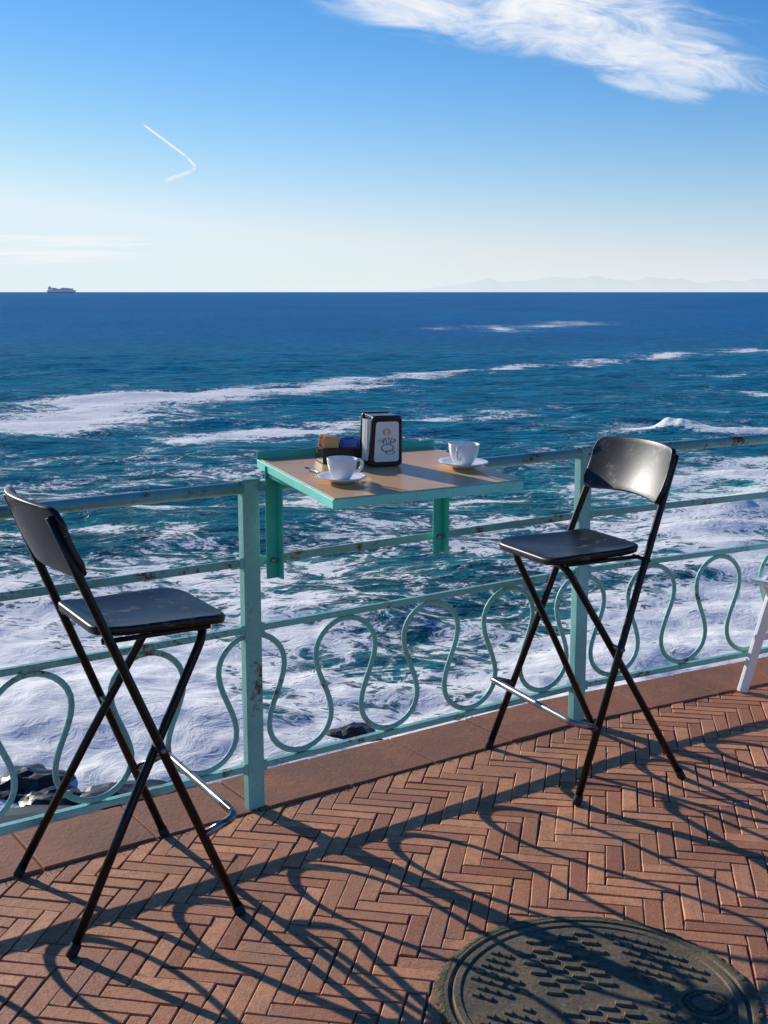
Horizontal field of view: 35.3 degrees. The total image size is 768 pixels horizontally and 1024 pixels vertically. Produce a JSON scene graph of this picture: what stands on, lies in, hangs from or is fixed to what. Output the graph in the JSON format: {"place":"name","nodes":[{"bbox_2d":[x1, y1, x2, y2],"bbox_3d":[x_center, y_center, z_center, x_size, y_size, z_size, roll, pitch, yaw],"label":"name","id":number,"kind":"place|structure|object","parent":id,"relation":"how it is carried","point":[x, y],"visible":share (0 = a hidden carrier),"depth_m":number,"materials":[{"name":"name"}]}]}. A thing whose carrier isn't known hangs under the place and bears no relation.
{"place":"outdoors","nodes":[
{"label":"outdoors","id":0,"kind":"place"},
{"bbox_2d":[0,292,767,808],"bbox_3d":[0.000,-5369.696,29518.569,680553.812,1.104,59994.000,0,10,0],"label":"sea","id":1,"kind":"structure","parent":0,"point":[112,392],"depth_m":50.38,"materials":[{"name":"liquid"}]},
{"bbox_2d":[47,286,75,292],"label":"cargo ship","id":2,"kind":"object","parent":1,"relation":"on","point":[62,290],"visible":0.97,"depth_m":8838.88,"materials":[{"name":"paint"}]},
{"bbox_2d":[0,722,383,835],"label":"shore rocks","id":3,"kind":"object","parent":1,"relation":"in","point":[37,790],"visible":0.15,"depth_m":18.23,"materials":[{"name":"black stone"}]},
{"bbox_2d":[0,685,767,1023],"bbox_3d":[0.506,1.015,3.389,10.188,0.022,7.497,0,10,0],"label":"brick paving","id":4,"kind":"structure","parent":0,"point":[390,983],"depth_m":3.32,"materials":[{"name":"brick"}]},
{"bbox_2d":[3,486,245,959],"bbox_3d":[-0.698,0.485,3.177,0.503,1.120,0.568,-6,12,-31],"label":"bar stool","id":5,"kind":"object","parent":4,"relation":"on","point":[142,615],"visible":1,"depth_m":3.07,"materials":[{"name":"metal"}]},
{"bbox_2d":[4,686,757,885],"bbox_3d":[0.607,0.832,4.341,6.688,0.005,0.214,-6,12,-31],"label":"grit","id":6,"kind":"object","parent":4,"relation":"on","point":[347,788],"visible":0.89,"depth_m":3.99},
{"bbox_2d":[0,657,767,882],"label":"kerb","id":7,"kind":"structure","parent":4,"relation":"on","point":[74,839],"depth_m":4.12,"materials":[{"name":"red stone"}]},
{"bbox_2d":[0,434,767,833],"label":"metal railing","id":8,"kind":"object","parent":7,"relation":"on","point":[250,632],"visible":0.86,"depth_m":3.84,"materials":[{"name":"metal"}]},
{"bbox_2d":[257,440,523,578],"bbox_3d":[0.032,0.022,3.607,0.732,0.378,0.615,-6,12,-29],"label":"table","id":9,"kind":"object","parent":8,"relation":"attached to","point":[420,472],"visible":0.94,"depth_m":3.53,"materials":[{"name":"paint"}]},
{"bbox_2d":[304,467,319,472],"bbox_3d":[-0.200,-0.118,3.479,0.020,0.007,0.121,-6,15,-30],"label":"teaspoon","id":10,"kind":"object","parent":9,"relation":"on","point":[308,468],"visible":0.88,"depth_m":3.50,"materials":[{"name":"metal"}]},
{"bbox_2d":[315,434,360,463],"bbox_3d":[-0.138,-0.195,3.668,0.127,0.080,0.080,-3,13,-20],"label":"sugar packet box","id":11,"kind":"object","parent":9,"relation":"on","point":[329,445],"visible":0.79,"depth_m":3.64,"materials":[{"name":"black plastic"}]},
{"bbox_2d":[317,456,365,483],"bbox_3d":[-0.117,-0.117,3.357,0.138,0.066,0.138,-4,14,-25],"label":"coffee cup","id":12,"kind":"object","parent":9,"relation":"on","point":[341,469],"visible":1,"depth_m":3.33,"materials":[{"name":"ceramic"}]},
{"bbox_2d":[359,411,401,466],"bbox_3d":[-0.010,-0.221,3.635,0.106,0.153,0.098,-3,14,-22],"label":"napkin dispenser","id":13,"kind":"object","parent":9,"relation":"on","point":[380,443],"visible":0.95,"depth_m":3.59,"materials":[{"name":"black plastic"}]},
{"bbox_2d":[438,441,487,468],"bbox_3d":[0.238,-0.170,3.627,0.151,0.072,0.151,6,13,19],"label":"coffee cup","id":14,"kind":"object","parent":9,"relation":"on","point":[463,454],"visible":1,"depth_m":3.60,"materials":[{"name":"ceramic"}]},
{"bbox_2d":[485,436,685,805],"bbox_3d":[0.672,0.324,4.057,0.509,1.120,0.568,-5,11,-26],"label":"bar stool","id":15,"kind":"object","parent":4,"relation":"on","point":[645,468],"visible":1,"depth_m":3.99,"materials":[{"name":"metal"}]},
{"bbox_2d":[432,916,765,1023],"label":"manhole cover","id":16,"kind":"object","parent":4,"relation":"on","point":[564,970],"visible":1,"depth_m":2.85,"materials":[{"name":"metal"}]},
{"bbox_2d":[737,575,767,692],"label":"white folding chair","id":17,"kind":"object","parent":4,"relation":"on","point":[760,635],"visible":1,"depth_m":4.89,"materials":[{"name":"paint"}]},
{"bbox_2d":[0,0,767,291],"label":"sky","id":18,"kind":"structure","parent":0,"point":[146,145],"materials":[{"name":"blue"}]}
]}

